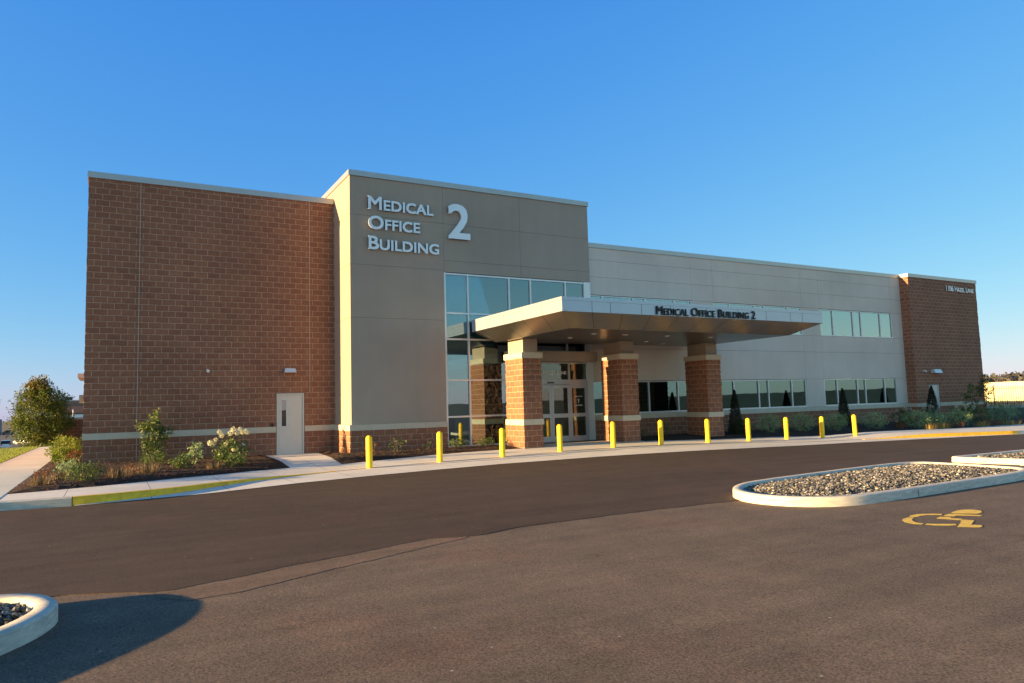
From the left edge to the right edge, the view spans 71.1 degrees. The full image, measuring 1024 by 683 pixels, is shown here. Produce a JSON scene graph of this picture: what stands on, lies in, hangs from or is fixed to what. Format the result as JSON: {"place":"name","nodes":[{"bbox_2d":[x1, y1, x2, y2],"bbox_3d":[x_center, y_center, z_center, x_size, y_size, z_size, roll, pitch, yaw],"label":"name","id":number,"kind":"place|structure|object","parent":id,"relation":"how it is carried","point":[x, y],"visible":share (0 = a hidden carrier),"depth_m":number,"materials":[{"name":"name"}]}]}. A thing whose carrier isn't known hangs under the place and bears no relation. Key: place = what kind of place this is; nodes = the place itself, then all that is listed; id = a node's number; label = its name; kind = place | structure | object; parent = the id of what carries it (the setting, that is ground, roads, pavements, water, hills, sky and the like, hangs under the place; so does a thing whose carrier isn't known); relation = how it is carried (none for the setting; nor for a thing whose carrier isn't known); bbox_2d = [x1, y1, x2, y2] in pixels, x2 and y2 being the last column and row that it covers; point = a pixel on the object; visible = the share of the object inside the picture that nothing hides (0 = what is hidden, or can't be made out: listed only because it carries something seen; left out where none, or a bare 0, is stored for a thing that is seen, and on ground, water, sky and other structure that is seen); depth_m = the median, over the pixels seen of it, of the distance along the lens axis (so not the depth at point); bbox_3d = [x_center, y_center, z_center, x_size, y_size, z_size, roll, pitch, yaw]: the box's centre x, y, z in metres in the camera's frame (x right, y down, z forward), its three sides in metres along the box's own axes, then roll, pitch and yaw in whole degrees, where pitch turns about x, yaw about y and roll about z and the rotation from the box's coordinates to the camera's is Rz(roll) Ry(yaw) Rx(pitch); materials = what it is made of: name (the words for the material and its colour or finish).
{"place":"outdoors","nodes":[
{"label":"outdoors","id":0,"kind":"place"},
{"bbox_2d":[0,430,37,448],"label":"parking lot","id":1,"kind":"structure","parent":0,"point":[2,437],"depth_m":203.47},
{"bbox_2d":[0,440,10,447],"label":"parked car","id":2,"kind":"object","parent":1,"relation":"on","point":[5,443],"visible":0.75,"depth_m":136.98,"materials":[{"name":"white paint"}]},
{"bbox_2d":[0,446,37,462],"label":"lawn","id":3,"kind":"structure","parent":0,"point":[8,449],"depth_m":33.91,"materials":[{"name":"green plant"}]},
{"bbox_2d":[0,446,52,497],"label":"side path","id":4,"kind":"structure","parent":0,"point":[15,471],"depth_m":23.05,"materials":[{"name":"concrete"}]},
{"bbox_2d":[25,472,54,485],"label":"ornamental grass","id":5,"kind":"object","parent":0,"point":[40,481],"depth_m":15.96,"materials":[{"name":"plant"}]},
{"bbox_2d":[102,462,140,477],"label":"ornamental grass","id":6,"kind":"object","parent":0,"point":[118,474],"depth_m":17.39,"materials":[{"name":"plant"}]},
{"bbox_2d":[132,459,169,473],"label":"ornamental grass","id":7,"kind":"object","parent":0,"point":[148,469],"depth_m":18.69,"materials":[{"name":"plant"}]},
{"bbox_2d":[204,461,222,468],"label":"ornamental grass","id":8,"kind":"object","parent":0,"point":[213,466],"depth_m":19.88,"materials":[{"name":"plant"}]},
{"bbox_2d":[0,465,1023,682],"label":"parking lot","id":9,"kind":"structure","parent":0,"point":[739,591],"depth_m":5.93,"materials":[{"name":"grey asphalt"}]},
{"bbox_2d":[0,593,57,655],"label":"island kerb","id":10,"kind":"structure","parent":9,"relation":"on","point":[40,618],"depth_m":5.68,"materials":[{"name":"concrete"}]},
{"bbox_2d":[0,602,29,626],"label":"gravel","id":11,"kind":"structure","parent":10,"relation":"in","point":[7,613],"depth_m":6.02,"materials":[{"name":"grey gravel"}]},
{"bbox_2d":[157,536,466,599],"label":"feathered asphalt","id":12,"kind":"structure","parent":9,"relation":"on","point":[242,583],"depth_m":7.57,"materials":[{"name":"grey asphalt"}]},
{"bbox_2d":[49,465,1017,596],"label":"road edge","id":13,"kind":"object","parent":9,"relation":"on","point":[384,547],"visible":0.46,"depth_m":8.93,"materials":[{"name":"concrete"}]},
{"bbox_2d":[733,461,1023,506],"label":"island kerb","id":14,"kind":"structure","parent":9,"relation":"on","point":[740,493],"depth_m":12.04,"materials":[{"name":"concrete"}]},
{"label":"gravel base","id":15,"kind":"structure","parent":14,"relation":"in","visible":0},
{"bbox_2d":[743,463,1016,495],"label":"gravel","id":16,"kind":"structure","parent":15,"relation":"on","point":[878,478],"depth_m":13.28,"materials":[{"name":"grey gravel"}]},
{"bbox_2d":[902,509,982,526],"bbox_3d":[5.977,2.426,9.935,0.918,0.001,1.685,-5,-6,33],"label":"wheelchair symbol","id":17,"kind":"object","parent":9,"relation":"on","point":[965,523],"visible":1,"depth_m":9.79,"materials":[{"name":"paint"}]},
{"bbox_2d":[952,449,1023,464],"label":"island kerb","id":18,"kind":"structure","parent":9,"relation":"on","point":[984,460],"depth_m":17.18,"materials":[{"name":"concrete"}]},
{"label":"gravel base","id":19,"kind":"structure","parent":18,"relation":"in","visible":0},
{"bbox_2d":[967,451,1023,457],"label":"gravel","id":20,"kind":"structure","parent":19,"relation":"on","point":[1013,455],"depth_m":17.52,"materials":[{"name":"beige gravel"}]},
{"bbox_2d":[0,434,1023,595],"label":"road","id":21,"kind":"structure","parent":0,"point":[158,544],"depth_m":12.12,"materials":[{"name":"grey asphalt"}]},
{"bbox_2d":[0,424,1023,500],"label":"pavement","id":22,"kind":"structure","parent":0,"point":[303,463],"depth_m":23.12,"materials":[{"name":"concrete"}]},
{"bbox_2d":[0,496,71,510],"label":"kerb","id":23,"kind":"structure","parent":22,"relation":"on","point":[8,505],"depth_m":13.71,"materials":[{"name":"concrete"}]},
{"bbox_2d":[7,446,289,493],"bbox_3d":[-14.271,4.498,28.497,6.700,0.182,27.660,1,-6,-29],"label":"mulch bed","id":24,"kind":"object","parent":22,"relation":"on","point":[108,480],"visible":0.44,"depth_m":19.11,"materials":[{"name":"brown wood"}]},
{"bbox_2d":[31,469,53,481],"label":"shrub","id":25,"kind":"object","parent":24,"relation":"on","point":[35,473],"visible":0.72,"depth_m":16.58,"materials":[{"name":"red plant"}]},
{"bbox_2d":[46,467,71,479],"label":"ornamental grass","id":26,"kind":"object","parent":24,"relation":"on","point":[59,474],"depth_m":17.31,"materials":[{"name":"plant"}]},
{"bbox_2d":[41,435,82,455],"bbox_3d":[-15.905,3.808,25.601,1.466,1.045,1.606,1,-6,-29],"label":"shrub","id":27,"kind":"object","parent":24,"relation":"on","point":[73,442],"visible":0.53,"depth_m":25.45,"materials":[{"name":"green plant"}]},
{"bbox_2d":[46,445,79,462],"bbox_3d":[-14.989,3.822,24.059,0.977,0.689,0.957,-3,-5,17],"label":"shrub","id":28,"kind":"object","parent":24,"relation":"on","point":[61,452],"visible":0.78,"depth_m":23.88,"materials":[{"name":"green plant"}]},
{"bbox_2d":[53,435,80,451],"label":"shrub","id":29,"kind":"object","parent":24,"relation":"on","point":[67,442],"visible":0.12,"depth_m":27.94,"materials":[{"name":"green plant"}]},
{"bbox_2d":[53,456,81,473],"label":"shrub","id":30,"kind":"object","parent":24,"relation":"on","point":[68,462],"visible":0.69,"depth_m":18.77,"materials":[{"name":"green plant"}]},
{"bbox_2d":[64,450,81,463],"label":"shrub","id":31,"kind":"object","parent":24,"relation":"on","point":[71,455],"visible":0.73,"depth_m":23.42,"materials":[{"name":"red plant"}]},
{"bbox_2d":[61,460,106,480],"bbox_3d":[-9.931,3.031,16.665,0.995,0.664,0.977,1,-6,-29],"label":"shrub","id":32,"kind":"object","parent":24,"relation":"on","point":[76,470],"visible":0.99,"depth_m":16.61,"materials":[{"name":"green plant"}]},
{"bbox_2d":[123,463,144,474],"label":"shrub","id":33,"kind":"object","parent":24,"relation":"on","point":[133,471],"visible":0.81,"depth_m":18.02,"materials":[{"name":"red plant"}]},
{"bbox_2d":[138,450,169,464],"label":"shrub","id":34,"kind":"object","parent":24,"relation":"on","point":[155,461],"visible":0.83,"depth_m":21.20,"materials":[{"name":"green plant"}]},
{"bbox_2d":[134,407,174,460],"bbox_3d":[-11.550,3.062,23.192,1.051,1.854,1.023,-4,-6,28],"label":"tall shrub","id":35,"kind":"object","parent":24,"relation":"on","point":[152,428],"visible":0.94,"depth_m":23.13,"materials":[{"name":"green plant"}]},
{"bbox_2d":[168,452,196,468],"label":"shrub","id":36,"kind":"object","parent":24,"relation":"on","point":[183,458],"visible":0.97,"depth_m":20.14,"materials":[{"name":"green plant"}]},
{"bbox_2d":[186,441,203,463],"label":"shrub","id":37,"kind":"object","parent":24,"relation":"on","point":[198,449],"visible":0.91,"depth_m":21.41,"materials":[{"name":"green plant"}]},
{"bbox_2d":[207,426,254,464],"bbox_3d":[-8.300,3.144,21.308,1.158,1.241,1.128,-6,-6,37],"label":"hydrangea","id":38,"kind":"object","parent":24,"relation":"on","point":[228,446],"visible":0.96,"depth_m":21.21,"materials":[{"name":"green plant"}]},
{"bbox_2d":[223,453,247,466],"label":"shrub","id":39,"kind":"object","parent":24,"relation":"on","point":[240,458],"visible":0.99,"depth_m":20.51,"materials":[{"name":"green plant"}]},
{"bbox_2d":[72,481,225,505],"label":"painted kerb","id":40,"kind":"structure","parent":22,"relation":"on","point":[93,498],"depth_m":14.79,"materials":[{"name":"yellow paint"}]},
{"bbox_2d":[225,471,335,484],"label":"painted kerb","id":41,"kind":"structure","parent":22,"relation":"on","point":[245,480],"depth_m":17.98,"materials":[{"name":"yellow paint"}]},
{"bbox_2d":[366,435,372,467],"bbox_3d":[-4.131,3.215,20.738,0.208,0.990,0.208,-4,-5,22],"label":"bollard","id":42,"kind":"object","parent":22,"relation":"on","point":[369,459],"visible":0.94,"depth_m":20.67,"materials":[{"name":"yellow metal"}]},
{"bbox_2d":[319,445,518,463],"bbox_3d":[-3.413,3.947,25.718,6.900,0.163,5.090,1,-6,-29],"label":"mulch bed","id":43,"kind":"object","parent":22,"relation":"on","point":[390,455],"visible":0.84,"depth_m":24.37,"materials":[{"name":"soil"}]},
{"bbox_2d":[388,438,405,451],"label":"shrub","id":44,"kind":"object","parent":43,"relation":"on","point":[397,450],"visible":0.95,"depth_m":24.76,"materials":[{"name":"green plant"}]},
{"bbox_2d":[446,438,465,447],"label":"shrub","id":45,"kind":"object","parent":43,"relation":"on","point":[454,443],"visible":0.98,"depth_m":25.80,"materials":[{"name":"green plant"}]},
{"bbox_2d":[476,435,494,446],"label":"shrub","id":46,"kind":"object","parent":43,"relation":"on","point":[488,442],"visible":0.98,"depth_m":26.61,"materials":[{"name":"green plant"}]},
{"bbox_2d":[437,431,442,461],"bbox_3d":[-2.227,3.271,22.097,0.208,0.990,0.208,2,-6,-32],"label":"bollard","id":47,"kind":"object","parent":22,"relation":"on","point":[439,446],"visible":0.94,"depth_m":22.03,"materials":[{"name":"yellow metal"}]},
{"bbox_2d":[499,428,505,456],"bbox_3d":[-0.317,3.297,23.233,0.208,0.990,0.208,1,-6,-23],"label":"bollard","id":48,"kind":"object","parent":22,"relation":"on","point":[502,441],"visible":0.91,"depth_m":23.16,"materials":[{"name":"yellow metal"}]},
{"bbox_2d":[557,424,562,451],"bbox_3d":[1.641,3.338,24.622,0.208,0.990,0.208,-4,-6,23],"label":"bollard","id":49,"kind":"object","parent":22,"relation":"on","point":[559,440],"visible":0.91,"depth_m":24.55,"materials":[{"name":"yellow metal"}]},
{"bbox_2d":[610,421,615,447],"bbox_3d":[3.634,3.373,25.792,0.208,0.990,0.208,2,-6,-32],"label":"bollard","id":50,"kind":"object","parent":22,"relation":"on","point":[612,434],"visible":0.91,"depth_m":25.72,"materials":[{"name":"yellow metal"}]},
{"bbox_2d":[658,420,663,444],"bbox_3d":[5.550,3.416,26.732,0.208,0.990,0.208,4,-7,-44],"label":"bollard","id":51,"kind":"object","parent":22,"relation":"on","point":[660,432],"visible":0.95,"depth_m":26.66,"materials":[{"name":"yellow metal"}]},
{"bbox_2d":[705,419,710,443],"bbox_3d":[7.658,3.523,28.070,0.208,0.990,0.208,-5,-5,30],"label":"bollard","id":52,"kind":"object","parent":22,"relation":"on","point":[707,430],"visible":0.91,"depth_m":28.00,"materials":[{"name":"yellow metal"}]},
{"bbox_2d":[745,418,750,440],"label":"bollard","id":53,"kind":"object","parent":22,"relation":"on","point":[748,430],"visible":0.96,"depth_m":29.09,"materials":[{"name":"yellow metal"}]},
{"bbox_2d":[783,417,788,438],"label":"bollard","id":54,"kind":"object","parent":22,"relation":"on","point":[786,429],"visible":0.93,"depth_m":30.18,"materials":[{"name":"yellow metal"}]},
{"bbox_2d":[819,416,824,437],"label":"bollard","id":55,"kind":"object","parent":22,"relation":"on","point":[821,424],"visible":0.91,"depth_m":31.05,"materials":[{"name":"yellow metal"}]},
{"bbox_2d":[641,412,1023,440],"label":"mulch bed","id":56,"kind":"object","parent":22,"relation":"on","point":[813,431],"visible":0.42,"depth_m":33.38,"materials":[{"name":"soil"}]},
{"bbox_2d":[727,390,745,434],"bbox_3d":[9.868,3.169,31.696,0.810,2.118,0.835,1,-6,-29],"label":"conifer","id":57,"kind":"object","parent":56,"relation":"on","point":[735,412],"visible":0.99,"depth_m":31.59,"materials":[{"name":"green plant"}]},
{"bbox_2d":[727,420,755,434],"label":"shrub","id":58,"kind":"object","parent":56,"relation":"on","point":[751,427],"visible":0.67,"depth_m":31.54,"materials":[{"name":"green plant"}]},
{"bbox_2d":[755,413,782,432],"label":"shrub","id":59,"kind":"object","parent":56,"relation":"on","point":[769,425],"visible":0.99,"depth_m":32.62,"materials":[{"name":"green plant"}]},
{"bbox_2d":[789,412,817,431],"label":"shrub","id":60,"kind":"object","parent":56,"relation":"on","point":[803,423],"visible":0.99,"depth_m":32.95,"materials":[{"name":"green plant"}]},
{"bbox_2d":[823,411,849,430],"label":"shrub","id":61,"kind":"object","parent":56,"relation":"on","point":[840,423],"visible":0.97,"depth_m":33.42,"materials":[{"name":"green plant"}]},
{"bbox_2d":[837,388,851,426],"bbox_3d":[16.554,3.337,35.762,0.816,2.075,0.830,1,-6,-29],"label":"conifer","id":62,"kind":"object","parent":56,"relation":"on","point":[843,406],"visible":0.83,"depth_m":35.66,"materials":[{"name":"green plant"}]},
{"bbox_2d":[859,410,888,428],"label":"shrub","id":63,"kind":"object","parent":56,"relation":"on","point":[873,419],"visible":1,"depth_m":34.39,"materials":[{"name":"green plant"}]},
{"bbox_2d":[891,406,915,426],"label":"hydrangea","id":64,"kind":"object","parent":56,"relation":"on","point":[901,413],"visible":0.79,"depth_m":35.76,"materials":[{"name":"green plant"}]},
{"bbox_2d":[901,409,932,427],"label":"shrub","id":65,"kind":"object","parent":56,"relation":"on","point":[918,421],"visible":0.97,"depth_m":35.10,"materials":[{"name":"green plant"}]},
{"bbox_2d":[919,404,940,423],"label":"hydrangea","id":66,"kind":"object","parent":56,"relation":"on","point":[929,409],"visible":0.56,"depth_m":37.75,"materials":[{"name":"green plant"}]},
{"bbox_2d":[926,385,941,420],"bbox_3d":[23.447,3.485,39.953,0.992,2.121,1.012,1,-6,-29],"label":"conifer","id":67,"kind":"object","parent":56,"relation":"on","point":[931,393],"visible":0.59,"depth_m":39.88,"materials":[{"name":"green plant"}]},
{"bbox_2d":[921,410,948,427],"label":"shrub","id":68,"kind":"object","parent":56,"relation":"on","point":[938,418],"visible":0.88,"depth_m":35.94,"materials":[{"name":"green plant"}]},
{"bbox_2d":[949,419,964,427],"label":"shrub","id":69,"kind":"object","parent":56,"relation":"on","point":[962,425],"visible":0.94,"depth_m":35.69,"materials":[{"name":"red plant"}]},
{"bbox_2d":[943,408,974,427],"bbox_3d":[22.540,3.851,36.339,1.563,1.138,1.450,-4,-6,29],"label":"shrub","id":70,"kind":"object","parent":56,"relation":"on","point":[960,416],"visible":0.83,"depth_m":36.22,"materials":[{"name":"green plant"}]},
{"bbox_2d":[950,403,975,420],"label":"hydrangea","id":71,"kind":"object","parent":56,"relation":"on","point":[965,408],"visible":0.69,"depth_m":39.52,"materials":[{"name":"green plant"}]},
{"bbox_2d":[961,382,980,418],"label":"tree","id":72,"kind":"object","parent":56,"relation":"on","point":[971,387],"visible":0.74,"depth_m":41.37,"materials":[{"name":"green plant"}]},
{"bbox_2d":[963,404,993,423],"bbox_3d":[24.898,3.893,38.393,1.689,1.248,1.690,1,-6,-29],"label":"shrub","id":73,"kind":"object","parent":56,"relation":"on","point":[982,414],"visible":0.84,"depth_m":38.18,"materials":[{"name":"green plant"}]},
{"bbox_2d":[970,421,991,426],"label":"ornamental grass","id":74,"kind":"object","parent":56,"relation":"on","point":[980,424],"depth_m":36.70,"materials":[{"name":"green plant"}]},
{"bbox_2d":[978,373,993,414],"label":"tree","id":75,"kind":"object","parent":56,"relation":"on","point":[985,388],"visible":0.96,"depth_m":43.80,"materials":[{"name":"green plant"}]},
{"bbox_2d":[982,403,1020,422],"bbox_3d":[26.746,3.919,39.225,2.012,1.256,1.915,1,-6,-29],"label":"shrub","id":76,"kind":"object","parent":56,"relation":"on","point":[1004,417],"visible":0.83,"depth_m":39.08,"materials":[{"name":"green plant"}]},
{"bbox_2d":[984,400,1023,419],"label":"shrub","id":77,"kind":"object","parent":56,"relation":"on","point":[996,411],"visible":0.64,"depth_m":41.27,"materials":[{"name":"green plant"}]},
{"bbox_2d":[985,392,1023,414],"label":"shrub","id":78,"kind":"object","parent":56,"relation":"on","point":[1007,402],"visible":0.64,"depth_m":43.83,"materials":[{"name":"green plant"}]},
{"bbox_2d":[851,414,857,435],"bbox_3d":[14.985,3.687,31.356,0.208,0.990,0.208,-2,-6,-5],"label":"bollard","id":79,"kind":"object","parent":22,"relation":"on","point":[854,424],"visible":0.92,"depth_m":31.30,"materials":[{"name":"yellow metal"}]},
{"bbox_2d":[862,431,1017,439],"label":"painted kerb","id":80,"kind":"structure","parent":22,"relation":"on","point":[992,433],"depth_m":30.46,"materials":[{"name":"yellow paint"}]},
{"bbox_2d":[982,418,1001,425],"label":"shrub","id":81,"kind":"object","parent":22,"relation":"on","point":[992,421],"visible":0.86,"depth_m":37.21,"materials":[{"name":"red plant"}]},
{"bbox_2d":[0,0,1023,421],"label":"sky","id":82,"kind":"structure","parent":0,"point":[878,136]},
{"bbox_2d":[2,401,1023,503],"bbox_3d":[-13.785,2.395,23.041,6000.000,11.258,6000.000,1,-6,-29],"label":"ground","id":83,"kind":"structure","parent":0,"point":[5,426],"depth_m":31.25,"materials":[{"name":"grey concrete"}]},
{"bbox_2d":[3,374,76,448],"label":"tree","id":84,"kind":"object","parent":83,"relation":"on","point":[39,396],"visible":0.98,"depth_m":44.64,"materials":[{"name":"green plant"}]},
{"bbox_2d":[44,397,82,417],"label":"brown building","id":85,"kind":"structure","parent":83,"relation":"on","point":[76,406],"depth_m":189.62,"materials":[{"name":"brick"}]},
{"bbox_2d":[64,418,82,445],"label":"brick enclosure","id":86,"kind":"object","parent":83,"relation":"on","point":[75,432],"depth_m":47.18,"materials":[{"name":"brick"}]},
{"bbox_2d":[78,169,985,463],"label":"medical office building","id":87,"kind":"structure","parent":83,"relation":"on","point":[350,309],"depth_m":26.88,"materials":[{"name":"brick"}]},
{"bbox_2d":[276,393,303,454],"bbox_3d":[-8.105,3.012,26.200,0.980,2.230,0.160,1,-6,-29],"label":"service door","id":88,"kind":"structure","parent":87,"relation":"in","point":[289,406],"depth_m":26.19,"materials":[{"name":"metal"}]},
{"bbox_2d":[542,385,552,442],"bbox_3d":[1.229,2.920,28.918,0.885,2.310,0.040,1,-6,-29],"label":"sliding door","id":89,"kind":"structure","parent":87,"relation":"in","point":[546,439],"depth_m":29.05,"materials":[{"name":"grey metal"}]},
{"bbox_2d":[551,385,570,441],"bbox_3d":[2.010,2.936,29.353,0.885,2.310,0.040,1,-6,-29],"label":"sliding door","id":90,"kind":"structure","parent":87,"relation":"in","point":[565,438],"depth_m":29.35,"materials":[{"name":"grey metal"}]},
{"bbox_2d":[594,381,686,414],"bbox_3d":[5.964,2.472,31.918,5.900,1.412,0.169,1,-6,-29],"label":"ribbon window","id":91,"kind":"structure","parent":87,"relation":"in","point":[654,396],"depth_m":32.26,"materials":[{"name":"glass"}]},
{"bbox_2d":[590,295,691,303],"bbox_3d":[5.856,-1.243,32.255,5.900,1.410,0.110,1,-6,-29],"label":"ribbon window","id":92,"kind":"structure","parent":87,"relation":"in","point":[592,296],"depth_m":32.26,"materials":[{"name":"glass"}]},
{"bbox_2d":[713,303,802,334],"bbox_3d":[12.370,-1.093,35.877,6.250,1.432,0.169,1,-6,-29],"label":"ribbon window","id":93,"kind":"structure","parent":87,"relation":"in","point":[721,304],"depth_m":36.06,"materials":[{"name":"glass"}]},
{"bbox_2d":[721,379,807,409],"bbox_3d":[12.475,2.611,35.547,6.250,1.412,0.169,1,-6,-29],"label":"ribbon window","id":94,"kind":"structure","parent":87,"relation":"in","point":[751,394],"depth_m":35.61,"materials":[{"name":"glass"}]},
{"bbox_2d":[819,309,892,337],"bbox_3d":[19.034,-0.950,39.591,6.250,1.432,0.169,1,-6,-29],"label":"ribbon window","id":95,"kind":"structure","parent":87,"relation":"in","point":[841,323],"depth_m":39.58,"materials":[{"name":"glass"}]},
{"bbox_2d":[824,378,897,405],"bbox_3d":[19.139,2.753,39.260,6.250,1.412,0.169,1,-6,-29],"label":"ribbon window","id":96,"kind":"structure","parent":87,"relation":"in","point":[857,391],"depth_m":39.27,"materials":[{"name":"glass"}]},
{"bbox_2d":[929,385,940,412],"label":"service door","id":97,"kind":"structure","parent":87,"relation":"in","point":[935,387],"depth_m":41.68,"materials":[{"name":"metal"}]},
{"bbox_2d":[983,371,1023,382],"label":"distant woods","id":98,"kind":"object","parent":83,"relation":"on","point":[1010,377],"visible":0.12,"depth_m":450.58,"materials":[{"name":"brown plant"}]},
{"bbox_2d":[985,381,1023,400],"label":"pale boundary wall","id":99,"kind":"structure","parent":83,"relation":"on","point":[1007,384],"depth_m":100.03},
{"bbox_2d":[986,385,1023,404],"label":"picket fence","id":100,"kind":"object","parent":83,"relation":"on","point":[993,388],"visible":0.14,"depth_m":57.48,"materials":[{"name":"beige metal"}]},
{"bbox_2d":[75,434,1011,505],"bbox_3d":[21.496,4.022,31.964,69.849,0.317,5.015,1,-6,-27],"label":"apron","id":101,"kind":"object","parent":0,"point":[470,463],"visible":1,"depth_m":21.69,"materials":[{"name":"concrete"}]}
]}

